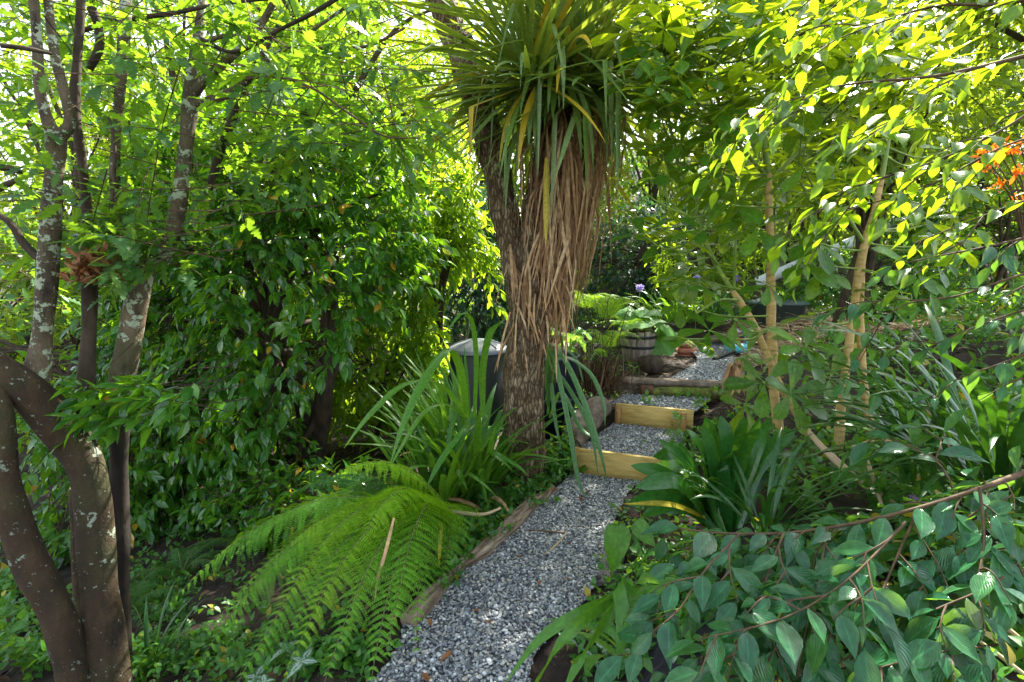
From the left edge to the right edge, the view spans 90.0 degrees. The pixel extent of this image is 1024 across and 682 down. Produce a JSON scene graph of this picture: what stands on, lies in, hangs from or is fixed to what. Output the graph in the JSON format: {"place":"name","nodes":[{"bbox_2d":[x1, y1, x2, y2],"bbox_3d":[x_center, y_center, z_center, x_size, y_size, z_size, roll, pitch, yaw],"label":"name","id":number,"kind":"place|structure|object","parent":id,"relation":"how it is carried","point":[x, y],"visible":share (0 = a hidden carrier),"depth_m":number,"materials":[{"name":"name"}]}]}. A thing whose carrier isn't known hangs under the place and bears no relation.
{"place":"outdoors","nodes":[
{"label":"outdoors","id":0,"kind":"place"},
{"bbox_2d":[0,149,1023,681],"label":"ground","id":1,"kind":"structure","parent":0,"point":[558,667],"depth_m":3.41,"materials":[{"name":"soil"}]},
{"bbox_2d":[0,46,138,331],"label":"garden tree","id":2,"kind":"object","parent":1,"relation":"on","point":[1,175],"visible":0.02,"depth_m":14.15,"materials":[{"name":"green plant"}]},
{"bbox_2d":[0,203,155,381],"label":"glossy shrub","id":3,"kind":"object","parent":1,"relation":"on","point":[27,340],"visible":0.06,"depth_m":8.06,"materials":[{"name":"green plant"}]},
{"bbox_2d":[0,1,165,356],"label":"garden tree","id":4,"kind":"object","parent":1,"relation":"on","point":[101,142],"visible":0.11,"depth_m":8.11,"materials":[{"name":"green plant"}]},
{"bbox_2d":[0,6,204,252],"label":"garden tree","id":5,"kind":"object","parent":1,"relation":"on","point":[5,204],"visible":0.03,"depth_m":11.46,"materials":[{"name":"green plant"}]},
{"bbox_2d":[0,243,209,388],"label":"garden tree","id":6,"kind":"object","parent":1,"relation":"on","point":[12,348],"depth_m":6.78,"materials":[{"name":"green plant"}]},
{"bbox_2d":[24,0,225,342],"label":"garden tree","id":7,"kind":"object","parent":1,"relation":"on","point":[137,43],"visible":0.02,"depth_m":9.98,"materials":[{"name":"green plant"}]},
{"bbox_2d":[0,259,260,464],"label":"glossy shrub","id":8,"kind":"object","parent":1,"relation":"on","point":[59,324],"visible":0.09,"depth_m":5.53,"materials":[{"name":"green plant"}]},
{"bbox_2d":[90,580,207,677],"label":"grass clump","id":9,"kind":"object","parent":1,"relation":"on","point":[145,668],"visible":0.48,"depth_m":2.62,"materials":[{"name":"green plant"}]},
{"bbox_2d":[0,318,322,569],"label":"glossy shrub","id":10,"kind":"object","parent":1,"relation":"on","point":[140,502],"visible":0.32,"depth_m":3.95,"materials":[{"name":"green plant"}]},
{"bbox_2d":[130,579,193,630],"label":"fern","id":11,"kind":"object","parent":1,"relation":"on","point":[137,605],"visible":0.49,"depth_m":3.06,"materials":[{"name":"green plant"}]},
{"bbox_2d":[10,0,352,321],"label":"garden tree","id":12,"kind":"object","parent":1,"relation":"on","point":[172,82],"visible":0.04,"depth_m":7.21,"materials":[{"name":"green plant"}]},
{"bbox_2d":[129,544,233,601],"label":"fern","id":13,"kind":"object","parent":1,"relation":"on","point":[167,569],"visible":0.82,"depth_m":3.44,"materials":[{"name":"green plant"}]},
{"bbox_2d":[150,628,235,677],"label":"fern","id":14,"kind":"object","parent":1,"relation":"on","point":[188,636],"visible":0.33,"depth_m":2.65,"materials":[{"name":"green plant"}]},
{"bbox_2d":[92,63,341,367],"bbox_3d":[-5.209,-2.041,9.239,3.892,5.647,3.149,0,8,0],"label":"garden tree","id":15,"kind":"object","parent":1,"relation":"on","point":[231,253],"depth_m":9.11,"materials":[{"name":"green plant"}]},
{"bbox_2d":[0,0,465,681],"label":"lichen tree","id":16,"kind":"object","parent":1,"relation":"on","point":[86,628],"visible":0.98,"depth_m":2.17,"materials":[{"name":"green plant"}]},
{"bbox_2d":[56,242,125,283],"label":"dead leaf clump","id":17,"kind":"object","parent":16,"relation":"attached to","point":[82,270],"visible":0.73,"depth_m":1.93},
{"bbox_2d":[184,520,291,568],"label":"fern","id":18,"kind":"object","parent":1,"relation":"on","point":[224,539],"visible":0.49,"depth_m":3.68,"materials":[{"name":"green plant"}]},
{"bbox_2d":[43,52,460,533],"bbox_3d":[-2.236,0.350,4.028,3.582,5.408,4.213,0,8,0],"label":"laurel tree","id":19,"kind":"object","parent":1,"relation":"on","point":[253,330],"visible":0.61,"depth_m":4.03,"materials":[{"name":"green plant"}]},
{"bbox_2d":[247,640,316,681],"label":"variegated nettle","id":20,"kind":"object","parent":1,"relation":"on","point":[301,661],"visible":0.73,"depth_m":1.94,"materials":[{"name":"plant"}]},
{"bbox_2d":[169,445,421,567],"bbox_3d":[-1.524,1.243,3.750,1.849,0.958,1.194,-3,9,-20],"label":"shrub","id":21,"kind":"object","parent":1,"relation":"on","point":[281,499],"visible":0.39,"depth_m":3.66,"materials":[{"name":"green plant"}]},
{"bbox_2d":[140,0,474,313],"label":"garden tree","id":22,"kind":"object","parent":1,"relation":"on","point":[435,55],"visible":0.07,"depth_m":9.29,"materials":[{"name":"green plant"}]},
{"bbox_2d":[169,460,482,681],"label":"tree fern","id":23,"kind":"object","parent":1,"relation":"on","point":[379,513],"visible":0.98,"depth_m":2.36,"materials":[{"name":"green plant"}]},
{"bbox_2d":[374,518,394,602],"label":"fallen leaf","id":24,"kind":"object","parent":23,"relation":"hanging from","point":[386,548],"visible":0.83,"depth_m":2.13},
{"bbox_2d":[203,0,489,385],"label":"bright tree","id":25,"kind":"object","parent":1,"relation":"on","point":[419,60],"visible":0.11,"depth_m":7.45,"materials":[{"name":"green plant"}]},
{"bbox_2d":[260,292,449,460],"bbox_3d":[-1.734,0.444,5.926,2.552,2.171,1.682,0,8,0],"label":"bright shrub","id":26,"kind":"object","parent":1,"relation":"on","point":[353,409],"visible":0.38,"depth_m":5.62,"materials":[{"name":"green plant"}]},
{"bbox_2d":[259,5,486,309],"bbox_3d":[-3.535,-4.577,11.338,7.041,9.524,3.637,0,8,0],"label":"garden tree","id":27,"kind":"object","parent":1,"relation":"on","point":[430,37],"visible":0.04,"depth_m":10.89,"materials":[{"name":"green plant"}]},
{"bbox_2d":[364,342,470,465],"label":"strap leaf lily","id":28,"kind":"object","parent":1,"relation":"on","point":[437,395],"visible":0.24,"depth_m":3.87,"materials":[{"name":"plant"}]},
{"bbox_2d":[325,379,540,542],"bbox_3d":[-0.453,0.771,3.278,1.300,0.992,1.420,0,8,0],"label":"strap leaf lily","id":29,"kind":"object","parent":1,"relation":"on","point":[448,488],"visible":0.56,"depth_m":3.24,"materials":[{"name":"plant"}]},
{"bbox_2d":[374,143,507,421],"bbox_3d":[-0.844,-0.626,5.889,1.421,3.257,1.534,7,10,40],"label":"drooping tree","id":30,"kind":"object","parent":1,"relation":"on","point":[450,221],"visible":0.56,"depth_m":5.68,"materials":[{"name":"green plant"}]},
{"bbox_2d":[366,10,529,338],"bbox_3d":[-0.943,-3.106,10.487,4.666,6.816,2.820,0,8,0],"label":"garden tree","id":31,"kind":"object","parent":1,"relation":"on","point":[473,163],"visible":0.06,"depth_m":10.07,"materials":[{"name":"green plant"}]},
{"bbox_2d":[337,14,576,325],"bbox_3d":[-1.548,-4.356,15.136,9.040,10.065,4.086,0,8,0],"label":"garden tree","id":32,"kind":"object","parent":1,"relation":"on","point":[450,185],"visible":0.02,"depth_m":14.79,"materials":[{"name":"green plant"}]},
{"bbox_2d":[344,313,577,525],"bbox_3d":[-0.290,0.554,3.399,1.620,1.528,1.306,-4,9,-28],"label":"strap leaf lily","id":33,"kind":"object","parent":1,"relation":"on","point":[493,470],"visible":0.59,"depth_m":3.22,"materials":[{"name":"plant"}]},
{"bbox_2d":[432,180,520,345],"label":"blue green tree","id":34,"kind":"object","parent":1,"relation":"on","point":[480,301],"visible":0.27,"depth_m":7.98,"materials":[{"name":"green plant"}]},
{"bbox_2d":[452,507,500,515],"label":"dead stalk","id":35,"kind":"object","parent":1,"relation":"on","point":[484,513],"visible":0.59,"depth_m":2.83,"materials":[{"name":"plant"}]},
{"bbox_2d":[447,338,506,431],"bbox_3d":[-0.335,0.410,5.107,0.680,0.867,0.680,0,8,0],"label":"compost bin","id":36,"kind":"object","parent":1,"relation":"on","point":[492,378],"visible":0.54,"depth_m":4.86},
{"bbox_2d":[400,485,554,625],"bbox_3d":[-0.086,1.092,2.838,0.112,0.125,1.525,4,9,28],"label":"edging log","id":37,"kind":"object","parent":1,"relation":"on","point":[523,511],"visible":0.74,"depth_m":2.63,"materials":[{"name":"brown wood"}]},
{"bbox_2d":[460,469,524,505],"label":"lacy fern","id":38,"kind":"object","parent":1,"relation":"on","point":[492,488],"visible":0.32,"depth_m":3.31,"materials":[{"name":"green plant"}]},
{"bbox_2d":[0,140,1023,681],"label":"ground cover","id":39,"kind":"object","parent":1,"relation":"on","point":[28,652],"visible":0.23,"depth_m":2.63,"materials":[{"name":"green plant"}]},
{"bbox_2d":[573,328,646,352],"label":"bracken","id":40,"kind":"object","parent":39,"relation":"on","point":[614,336],"visible":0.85,"depth_m":5.13,"materials":[{"name":"green plant"}]},
{"bbox_2d":[588,0,821,454],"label":"five finger shrub","id":41,"kind":"object","parent":39,"relation":"on","point":[630,49],"visible":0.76,"depth_m":2.50,"materials":[{"name":"green plant"}]},
{"bbox_2d":[660,214,858,434],"bbox_3d":[1.254,-0.048,2.579,0.877,1.131,0.648,-3,9,-21],"label":"five finger seedling","id":42,"kind":"object","parent":39,"relation":"on","point":[761,407],"visible":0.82,"depth_m":2.48,"materials":[{"name":"green plant"}]},
{"bbox_2d":[722,359,744,395],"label":"withered leaf","id":43,"kind":"object","parent":42,"relation":"hanging from","point":[734,369],"visible":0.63,"depth_m":2.48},
{"bbox_2d":[620,0,955,430],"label":"five finger shrub","id":44,"kind":"object","parent":39,"relation":"on","point":[736,80],"visible":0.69,"depth_m":2.41,"materials":[{"name":"green plant"}]},
{"bbox_2d":[661,427,917,543],"bbox_3d":[1.095,0.589,2.137,0.981,0.364,0.823,0,8,0],"label":"strap-leaved plant","id":45,"kind":"object","parent":39,"relation":"on","point":[769,505],"visible":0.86,"depth_m":2.12,"materials":[{"name":"green plant"}]},
{"bbox_2d":[584,422,1023,681],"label":"camellia bush","id":46,"kind":"object","parent":39,"relation":"on","point":[935,637],"visible":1,"depth_m":1.13,"materials":[{"name":"green plant"}]},
{"bbox_2d":[806,429,896,503],"bbox_3d":[1.524,0.540,2.352,0.427,0.313,0.036,8,11,43],"label":"cane","id":47,"kind":"object","parent":39,"relation":"on","point":[834,459],"visible":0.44,"depth_m":2.38,"materials":[{"name":"wood"}]},
{"bbox_2d":[866,460,883,504],"bbox_3d":[1.591,0.605,2.256,0.019,0.205,0.115,-2,8,-14],"label":"cane","id":48,"kind":"object","parent":39,"relation":"on","point":[878,496],"visible":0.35,"depth_m":2.25,"materials":[{"name":"wood"}]},
{"bbox_2d":[750,276,1023,511],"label":"montbretia","id":49,"kind":"object","parent":39,"relation":"on","point":[1001,442],"visible":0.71,"depth_m":1.84,"materials":[{"name":"green plant"}]},
{"bbox_2d":[771,329,1023,496],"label":"montbretia","id":50,"kind":"object","parent":39,"relation":"on","point":[908,474],"visible":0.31,"depth_m":2.10,"materials":[{"name":"green plant"}]},
{"bbox_2d":[979,641,1023,675],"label":"cane","id":51,"kind":"object","parent":39,"relation":"on","point":[1018,670],"visible":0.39,"depth_m":1.21,"materials":[{"name":"wood"}]},
{"bbox_2d":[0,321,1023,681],"bbox_3d":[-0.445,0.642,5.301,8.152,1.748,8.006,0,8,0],"label":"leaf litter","id":52,"kind":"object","parent":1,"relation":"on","point":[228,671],"visible":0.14,"depth_m":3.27,"materials":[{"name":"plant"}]},
{"bbox_2d":[379,0,656,323],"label":"garden tree","id":53,"kind":"object","parent":1,"relation":"on","point":[619,195],"visible":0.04,"depth_m":11.78,"materials":[{"name":"green plant"}]},
{"bbox_2d":[544,350,580,442],"bbox_3d":[0.353,0.490,4.563,0.500,0.758,0.500,0,8,0],"label":"garden bin","id":54,"kind":"object","parent":1,"relation":"on","point":[550,428],"visible":0.27,"depth_m":4.38,"materials":[{"name":"plastic"}]},
{"bbox_2d":[340,0,786,486],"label":"cabbage tree","id":55,"kind":"object","parent":1,"relation":"on","point":[561,107],"visible":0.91,"depth_m":3.24,"materials":[{"name":"green plant"}]},
{"bbox_2d":[420,0,707,278],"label":"garden tree","id":56,"kind":"object","parent":1,"relation":"on","point":[635,176],"depth_m":16.17,"materials":[{"name":"green plant"}]},
{"bbox_2d":[550,328,591,352],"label":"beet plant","id":57,"kind":"object","parent":1,"relation":"on","point":[572,339],"visible":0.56,"depth_m":5.51,"materials":[{"name":"green plant"}]},
{"bbox_2d":[570,396,610,446],"bbox_3d":[0.593,0.641,4.060,0.520,0.340,0.236,-8,11,-44],"label":"bark log","id":58,"kind":"object","parent":1,"relation":"on","point":[597,413],"visible":0.55,"depth_m":3.99,"materials":[{"name":"brown wood"}]},
{"bbox_2d":[505,577,678,681],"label":"sword leaf plant","id":59,"kind":"object","parent":1,"relation":"on","point":[620,601],"visible":0.66,"depth_m":1.45,"materials":[{"name":"plant"}]},
{"bbox_2d":[571,290,622,312],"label":"bracken","id":60,"kind":"object","parent":1,"relation":"on","point":[588,304],"visible":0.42,"depth_m":6.26,"materials":[{"name":"green plant"}]},
{"bbox_2d":[593,542,624,585],"bbox_3d":[0.492,1.139,2.634,0.151,0.026,0.434,3,8,19],"label":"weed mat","id":61,"kind":"object","parent":1,"relation":"on","point":[599,580],"visible":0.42,"depth_m":2.56,"materials":[{"name":"fabric"}]},
{"bbox_2d":[572,446,661,480],"bbox_3d":[0.792,0.919,3.648,0.739,0.244,0.052,3,9,21],"label":"timber step","id":62,"kind":"object","parent":1,"relation":"on","point":[618,465],"visible":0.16,"depth_m":3.65,"materials":[{"name":"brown wood"}]},
{"bbox_2d":[574,294,660,325],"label":"bracken","id":63,"kind":"object","parent":1,"relation":"on","point":[607,317],"visible":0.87,"depth_m":5.26,"materials":[{"name":"green plant"}]},
{"bbox_2d":[604,518,655,572],"bbox_3d":[0.596,0.993,2.447,0.203,0.398,0.486,4,9,25],"label":"arum","id":64,"kind":"object","parent":1,"relation":"on","point":[617,539],"visible":0.92,"depth_m":2.28,"materials":[{"name":"green plant"}]},
{"bbox_2d":[582,639,688,666],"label":"variegated nettle","id":65,"kind":"object","parent":1,"relation":"on","point":[590,652],"visible":0.16,"depth_m":1.88,"materials":[{"name":"green plant"}]},
{"bbox_2d":[620,329,657,362],"bbox_3d":[1.366,0.036,5.559,0.410,0.350,0.410,0,8,0],"label":"barrel planter","id":66,"kind":"object","parent":1,"relation":"on","point":[638,347],"visible":0.81,"depth_m":5.41,"materials":[{"name":"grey wood"}]},
{"bbox_2d":[590,315,648,330],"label":"bracken","id":67,"kind":"object","parent":66,"relation":"in","point":[626,322],"visible":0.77,"depth_m":5.43,"materials":[{"name":"green plant"}]},
{"bbox_2d":[615,305,679,355],"bbox_3d":[1.413,-0.119,5.583,0.697,0.501,0.626,7,11,43],"label":"rhubarb","id":68,"kind":"object","parent":66,"relation":"in","point":[662,347],"visible":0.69,"depth_m":5.48,"materials":[{"name":"green plant"}]},
{"bbox_2d":[637,355,663,374],"bbox_3d":[1.439,0.242,5.294,0.264,0.210,0.299,0,8,0],"label":"rock","id":69,"kind":"object","parent":1,"relation":"on","point":[655,365],"visible":0.97,"depth_m":5.20,"materials":[{"name":"brown stone"}]},
{"bbox_2d":[615,403,693,431],"bbox_3d":[1.163,0.679,4.229,0.623,0.262,0.112,3,9,21],"label":"timber step","id":70,"kind":"object","parent":1,"relation":"on","point":[647,416],"visible":0.66,"depth_m":4.24,"materials":[{"name":"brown wood"}]},
{"bbox_2d":[573,192,758,329],"bbox_3d":[2.521,-1.246,9.073,3.641,2.738,1.643,0,8,0],"label":"dark hedge","id":71,"kind":"object","parent":1,"relation":"on","point":[629,268],"visible":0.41,"depth_m":8.96,"materials":[{"name":"green plant"}]},
{"bbox_2d":[575,1,768,287],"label":"garden tree","id":72,"kind":"object","parent":1,"relation":"on","point":[653,190],"visible":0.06,"depth_m":12.83,"materials":[{"name":"green plant"}]},
{"bbox_2d":[632,614,715,681],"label":"weed mat","id":73,"kind":"object","parent":1,"relation":"on","point":[659,663],"visible":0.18,"depth_m":1.80,"materials":[{"name":"fabric"}]},
{"bbox_2d":[624,274,738,376],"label":"agapanthus","id":74,"kind":"object","parent":1,"relation":"on","point":[670,316],"visible":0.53,"depth_m":6.85,"materials":[{"name":"green plant"}]},
{"bbox_2d":[621,376,746,400],"bbox_3d":[1.558,0.428,4.630,1.121,0.159,0.210,1,8,10],"label":"sleeper","id":75,"kind":"object","parent":1,"relation":"on","point":[669,387],"visible":0.62,"depth_m":4.57,"materials":[{"name":"brown wood"}]},
{"bbox_2d":[625,415,795,537],"bbox_3d":[0.963,0.624,2.491,1.016,0.620,0.381,-1,8,-8],"label":"clivia","id":76,"kind":"object","parent":1,"relation":"on","point":[752,448],"visible":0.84,"depth_m":2.44,"materials":[{"name":"green plant"}]},
{"bbox_2d":[644,187,788,324],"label":"dappled shrub","id":77,"kind":"object","parent":1,"relation":"on","point":[728,255],"visible":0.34,"depth_m":7.65,"materials":[{"name":"green plant"}]},
{"bbox_2d":[650,37,794,267],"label":"garden tree","id":78,"kind":"object","parent":1,"relation":"on","point":[707,147],"visible":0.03,"depth_m":11.09,"materials":[{"name":"green plant"}]},
{"bbox_2d":[657,10,872,242],"bbox_3d":[7.043,-5.838,13.725,7.187,9.059,4.516,0,8,0],"label":"garden tree","id":79,"kind":"object","parent":1,"relation":"on","point":[667,210],"visible":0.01,"depth_m":13.67,"materials":[{"name":"green plant"}]},
{"bbox_2d":[640,2,894,198],"bbox_3d":[8.339,-8.925,15.947,10.020,9.784,4.012,0,8,0],"label":"garden tree","id":80,"kind":"object","parent":1,"relation":"on","point":[724,92],"depth_m":16.32,"materials":[{"name":"green plant"}]},
{"bbox_2d":[639,0,955,291],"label":"canopy tree","id":81,"kind":"object","parent":1,"relation":"on","point":[784,12],"visible":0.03,"depth_m":7.73,"materials":[{"name":"green plant"}]},
{"bbox_2d":[719,302,963,367],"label":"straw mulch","id":82,"kind":"object","parent":1,"relation":"on","point":[901,326],"visible":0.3,"depth_m":5.55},
{"bbox_2d":[673,291,760,323],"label":"agapanthus","id":83,"kind":"object","parent":82,"relation":"on","point":[718,310],"visible":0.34,"depth_m":6.55,"materials":[{"name":"green plant"}]},
{"bbox_2d":[724,343,751,352],"bbox_3d":[2.572,0.081,5.817,0.314,0.115,0.228,0,8,0],"label":"plastic bag","id":84,"kind":"object","parent":82,"relation":"on","point":[739,350],"visible":0.44,"depth_m":5.73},
{"bbox_2d":[747,299,809,327],"bbox_3d":[3.420,-0.307,6.622,0.720,0.430,0.720,0,8,0],"label":"tub","id":85,"kind":"object","parent":82,"relation":"on","point":[793,307],"visible":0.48,"depth_m":6.34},
{"bbox_2d":[761,173,942,278],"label":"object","id":86,"kind":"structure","parent":1,"relation":"on","point":[781,263],"depth_m":9.99,"materials":[{"name":"green plant"}]},
{"bbox_2d":[691,10,1023,265],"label":"garden tree","id":87,"kind":"object","parent":1,"relation":"on","point":[947,131],"visible":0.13,"depth_m":7.38,"materials":[{"name":"green plant"}]},
{"bbox_2d":[693,0,1023,314],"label":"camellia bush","id":88,"kind":"object","parent":1,"relation":"on","point":[962,175],"visible":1,"depth_m":1.42,"materials":[{"name":"green plant"}]},
{"bbox_2d":[697,0,1023,322],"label":"dappled shrub","id":89,"kind":"object","parent":1,"relation":"on","point":[997,82],"visible":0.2,"depth_m":4.55,"materials":[{"name":"green plant"}]},
{"bbox_2d":[755,185,976,311],"bbox_3d":[5.342,-1.214,7.684,4.057,2.352,0.108,-2,8,-16],"label":"handrail","id":90,"kind":"object","parent":1,"relation":"on","point":[778,274],"visible":0.09,"depth_m":7.29,"materials":[{"name":"metal"}]},
{"bbox_2d":[776,232,974,317],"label":"dappled shrub","id":91,"kind":"object","parent":1,"relation":"on","point":[826,295],"visible":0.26,"depth_m":6.70,"materials":[{"name":"green plant"}]},
{"bbox_2d":[761,8,993,453],"bbox_3d":[1.808,-0.465,2.566,1.440,2.312,0.815,-7,10,-39],"label":"five finger shrub","id":92,"kind":"object","parent":1,"relation":"on","point":[825,275],"visible":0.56,"depth_m":2.53,"materials":[{"name":"green plant"}]},
{"bbox_2d":[844,0,1023,133],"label":"canopy tree","id":93,"kind":"object","parent":1,"relation":"on","point":[1011,30],"visible":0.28,"depth_m":5.93,"materials":[{"name":"green plant"}]},
{"bbox_2d":[860,0,1023,242],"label":"garden tree","id":94,"kind":"object","parent":1,"relation":"on","point":[966,126],"visible":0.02,"depth_m":11.91,"materials":[{"name":"green plant"}]},
{"bbox_2d":[876,14,1023,275],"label":"garden tree","id":95,"kind":"object","parent":1,"relation":"on","point":[1008,73],"visible":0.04,"depth_m":9.45,"materials":[{"name":"green plant"}]},
{"bbox_2d":[878,132,1023,305],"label":"dappled shrub","id":96,"kind":"object","parent":1,"relation":"on","point":[999,273],"visible":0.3,"depth_m":7.40,"materials":[{"name":"green plant"}]},
{"bbox_2d":[907,4,1023,197],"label":"garden tree","id":97,"kind":"object","parent":1,"relation":"on","point":[987,88],"visible":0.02,"depth_m":14.27,"materials":[{"name":"green plant"}]},
{"bbox_2d":[969,135,1023,236],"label":"orange montbretia","id":98,"kind":"object","parent":1,"relation":"on","point":[1018,216],"visible":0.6,"depth_m":1.79,"materials":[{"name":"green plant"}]},
{"bbox_2d":[0,0,1023,273],"label":"sky","id":99,"kind":"structure","parent":0,"point":[203,94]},
{"bbox_2d":[377,348,730,681],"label":"path","id":100,"kind":"structure","parent":0,"point":[481,639],"depth_m":2.33,"materials":[{"name":"gravel"}]},
{"bbox_2d":[369,343,744,681],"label":"gravel","id":101,"kind":"structure","parent":100,"relation":"on","point":[704,360],"depth_m":2.48,"materials":[{"name":"gravel"}]},
{"bbox_2d":[639,385,653,394],"bbox_3d":[1.228,0.432,4.689,0.119,0.089,0.202,2,8,11],"label":"brick","id":102,"kind":"object","parent":101,"relation":"on","point":[643,388],"visible":0.69,"depth_m":4.60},
{"bbox_2d":[712,343,757,359],"bbox_3d":[2.515,0.113,5.755,0.819,0.148,0.063,-5,10,-33],"label":"pipe","id":103,"kind":"object","parent":101,"relation":"on","point":[725,354],"visible":0.58,"depth_m":5.63,"materials":[{"name":"black plastic"}]},
{"bbox_2d":[572,268,654,399],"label":"plant","id":104,"kind":"object","parent":100,"relation":"on","point":[606,377],"visible":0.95,"depth_m":4.52,"materials":[{"name":"brown plant"}]},
{"bbox_2d":[545,342,609,496],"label":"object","id":105,"kind":"object","parent":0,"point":[566,403],"visible":0.94,"depth_m":3.50,"materials":[{"name":"green plant"}]},
{"bbox_2d":[811,237,1023,470],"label":"camellia bush","id":106,"kind":"object","parent":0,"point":[1005,371],"visible":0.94,"depth_m":1.60,"materials":[{"name":"green plant"}]},
{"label":"brick","id":107,"kind":"object","parent":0,"visible":0},
{"bbox_2d":[677,347,697,354],"bbox_3d":[2.065,0.118,6.038,0.221,0.074,0.111,1,8,8],"label":"brick","id":108,"kind":"object","parent":107,"relation":"on","point":[684,351],"visible":0.74,"depth_m":5.99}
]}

